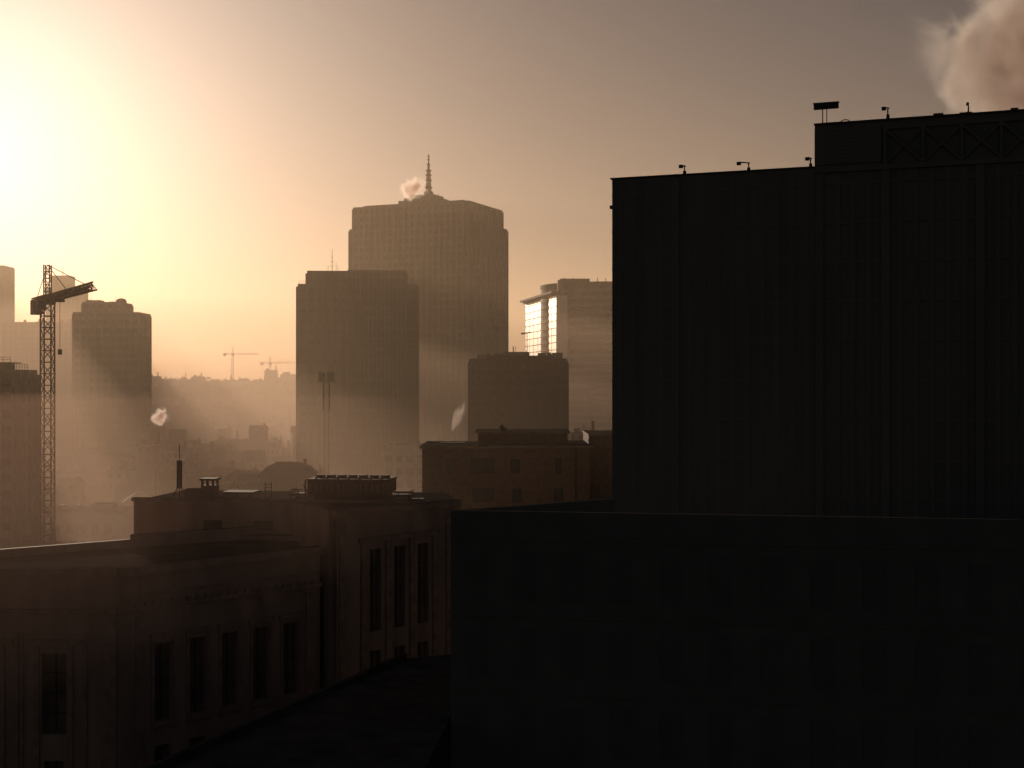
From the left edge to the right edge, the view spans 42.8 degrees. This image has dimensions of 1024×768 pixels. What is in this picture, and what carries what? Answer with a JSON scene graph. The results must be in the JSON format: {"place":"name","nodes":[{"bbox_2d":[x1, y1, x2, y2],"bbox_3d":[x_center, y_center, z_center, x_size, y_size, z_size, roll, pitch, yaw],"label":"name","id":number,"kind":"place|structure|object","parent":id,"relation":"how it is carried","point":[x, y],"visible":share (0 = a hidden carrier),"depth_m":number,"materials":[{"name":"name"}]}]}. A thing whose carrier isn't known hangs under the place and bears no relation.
{"place":"outdoors","nodes":[
{"label":"outdoors","id":0,"kind":"place"},
{"bbox_2d":[0,357,39,548],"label":"flat roofed block","id":1,"kind":"structure","parent":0,"point":[19,456],"depth_m":262.35,"materials":[{"name":"concrete"}]},
{"bbox_2d":[41,502,133,542],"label":"white flat building","id":2,"kind":"structure","parent":0,"point":[100,521],"depth_m":300.00,"materials":[{"name":"paint"}]},
{"bbox_2d":[72,295,151,454],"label":"office building","id":3,"kind":"structure","parent":0,"point":[112,375],"depth_m":550.00,"materials":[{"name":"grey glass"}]},
{"bbox_2d":[257,459,318,490],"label":"hipped roof house","id":4,"kind":"structure","parent":0,"point":[284,476],"depth_m":320.79,"materials":[{"name":"brick"}]},
{"bbox_2d":[142,653,450,767],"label":"dark annex building","id":5,"kind":"structure","parent":0,"point":[394,712],"depth_m":77.25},
{"bbox_2d":[296,261,418,475],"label":"office tower","id":6,"kind":"structure","parent":0,"point":[357,332],"depth_m":431.52,"materials":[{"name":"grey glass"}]},
{"bbox_2d":[381,441,423,491],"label":"plain office block","id":7,"kind":"structure","parent":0,"point":[402,461],"depth_m":330.00,"materials":[{"name":"beige concrete"}]},
{"bbox_2d":[0,0,1023,380],"label":"sky","id":8,"kind":"structure","parent":0,"point":[190,161],"materials":[{"name":"orange"}]},
{"bbox_2d":[420,424,611,509],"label":"brick building","id":9,"kind":"structure","parent":0,"point":[503,466],"depth_m":160.00,"materials":[{"name":"brown brick"}]},
{"bbox_2d":[468,346,568,440],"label":"apartment block","id":10,"kind":"structure","parent":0,"point":[516,390],"depth_m":379.13,"materials":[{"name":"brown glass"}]},
{"bbox_2d":[451,498,1023,767],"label":"dark flat roofed building","id":11,"kind":"structure","parent":0,"point":[597,633],"depth_m":76.20,"materials":[{"name":"black concrete"}]},
{"bbox_2d":[610,101,1023,518],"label":"dark warehouse building","id":12,"kind":"structure","parent":0,"point":[837,329],"depth_m":112.97,"materials":[{"name":"paint"}]},
{"bbox_3d":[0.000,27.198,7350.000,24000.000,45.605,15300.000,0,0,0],"label":"ground","id":13,"kind":"structure","parent":0,"visible":0},
{"bbox_2d":[0,265,14,361],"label":"building","id":14,"kind":"structure","parent":13,"relation":"on","point":[7,293],"depth_m":1207.55,"materials":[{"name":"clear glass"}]},
{"bbox_2d":[2,319,71,445],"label":"office building","id":15,"kind":"structure","parent":13,"relation":"on","point":[20,342],"depth_m":800.00,"materials":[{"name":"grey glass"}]},
{"bbox_2d":[9,528,77,547],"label":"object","id":16,"kind":"object","parent":13,"relation":"on","point":[30,543],"visible":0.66,"depth_m":257.95,"materials":[{"name":"metal"}]},
{"bbox_2d":[30,264,97,545],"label":"tower crane","id":17,"kind":"object","parent":13,"relation":"on","point":[38,304],"visible":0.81,"depth_m":248.97,"materials":[{"name":"paint"}]},
{"bbox_2d":[45,275,87,321],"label":"building","id":18,"kind":"structure","parent":13,"relation":"on","point":[66,309],"depth_m":1200.35,"materials":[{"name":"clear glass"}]},
{"bbox_2d":[41,376,295,446],"bbox_3d":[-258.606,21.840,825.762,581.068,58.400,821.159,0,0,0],"label":"distant trees","id":19,"kind":"object","parent":13,"relation":"on","point":[241,428],"visible":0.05,"depth_m":916.51,"materials":[{"name":"green plant"}]},
{"bbox_2d":[45,365,295,454],"bbox_3d":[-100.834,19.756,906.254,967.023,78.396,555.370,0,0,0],"label":"distant houses","id":20,"kind":"structure","parent":13,"relation":"on","point":[281,408],"depth_m":909.37,"materials":[{"name":"concrete"}]},
{"bbox_2d":[0,444,460,767],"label":"art deco stone building","id":21,"kind":"structure","parent":13,"relation":"on","point":[179,620],"depth_m":101.06,"materials":[{"name":"stone"}]},
{"bbox_2d":[167,372,295,383],"bbox_3d":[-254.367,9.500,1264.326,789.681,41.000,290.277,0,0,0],"label":"distant skyline buildings","id":22,"kind":"structure","parent":13,"relation":"on","point":[287,376],"depth_m":1200.00,"materials":[{"name":"concrete"}]},
{"bbox_2d":[223,348,258,377],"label":"tower crane","id":23,"kind":"object","parent":13,"relation":"on","point":[232,369],"visible":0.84,"depth_m":1299.05,"materials":[{"name":"paint"}]},
{"bbox_2d":[260,356,294,367],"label":"tower crane","id":24,"kind":"object","parent":13,"relation":"on","point":[269,362],"visible":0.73,"depth_m":1619.24,"materials":[{"name":"paint"}]},
{"bbox_2d":[317,370,334,473],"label":"floodlight mast","id":25,"kind":"object","parent":13,"relation":"on","point":[322,376],"visible":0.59,"depth_m":339.37,"materials":[{"name":"metal"}]},
{"bbox_2d":[41,418,611,505],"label":"terraced houses","id":26,"kind":"structure","parent":13,"relation":"on","point":[85,476],"depth_m":444.09,"materials":[{"name":"brick"}]},
{"bbox_2d":[348,154,508,442],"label":"skyscraper with spire","id":27,"kind":"structure","parent":13,"relation":"on","point":[451,258],"depth_m":607.74,"materials":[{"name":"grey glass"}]},
{"bbox_2d":[520,277,611,439],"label":"curved glass tower","id":28,"kind":"structure","parent":13,"relation":"on","point":[570,320],"depth_m":702.05,"materials":[{"name":"concrete"}]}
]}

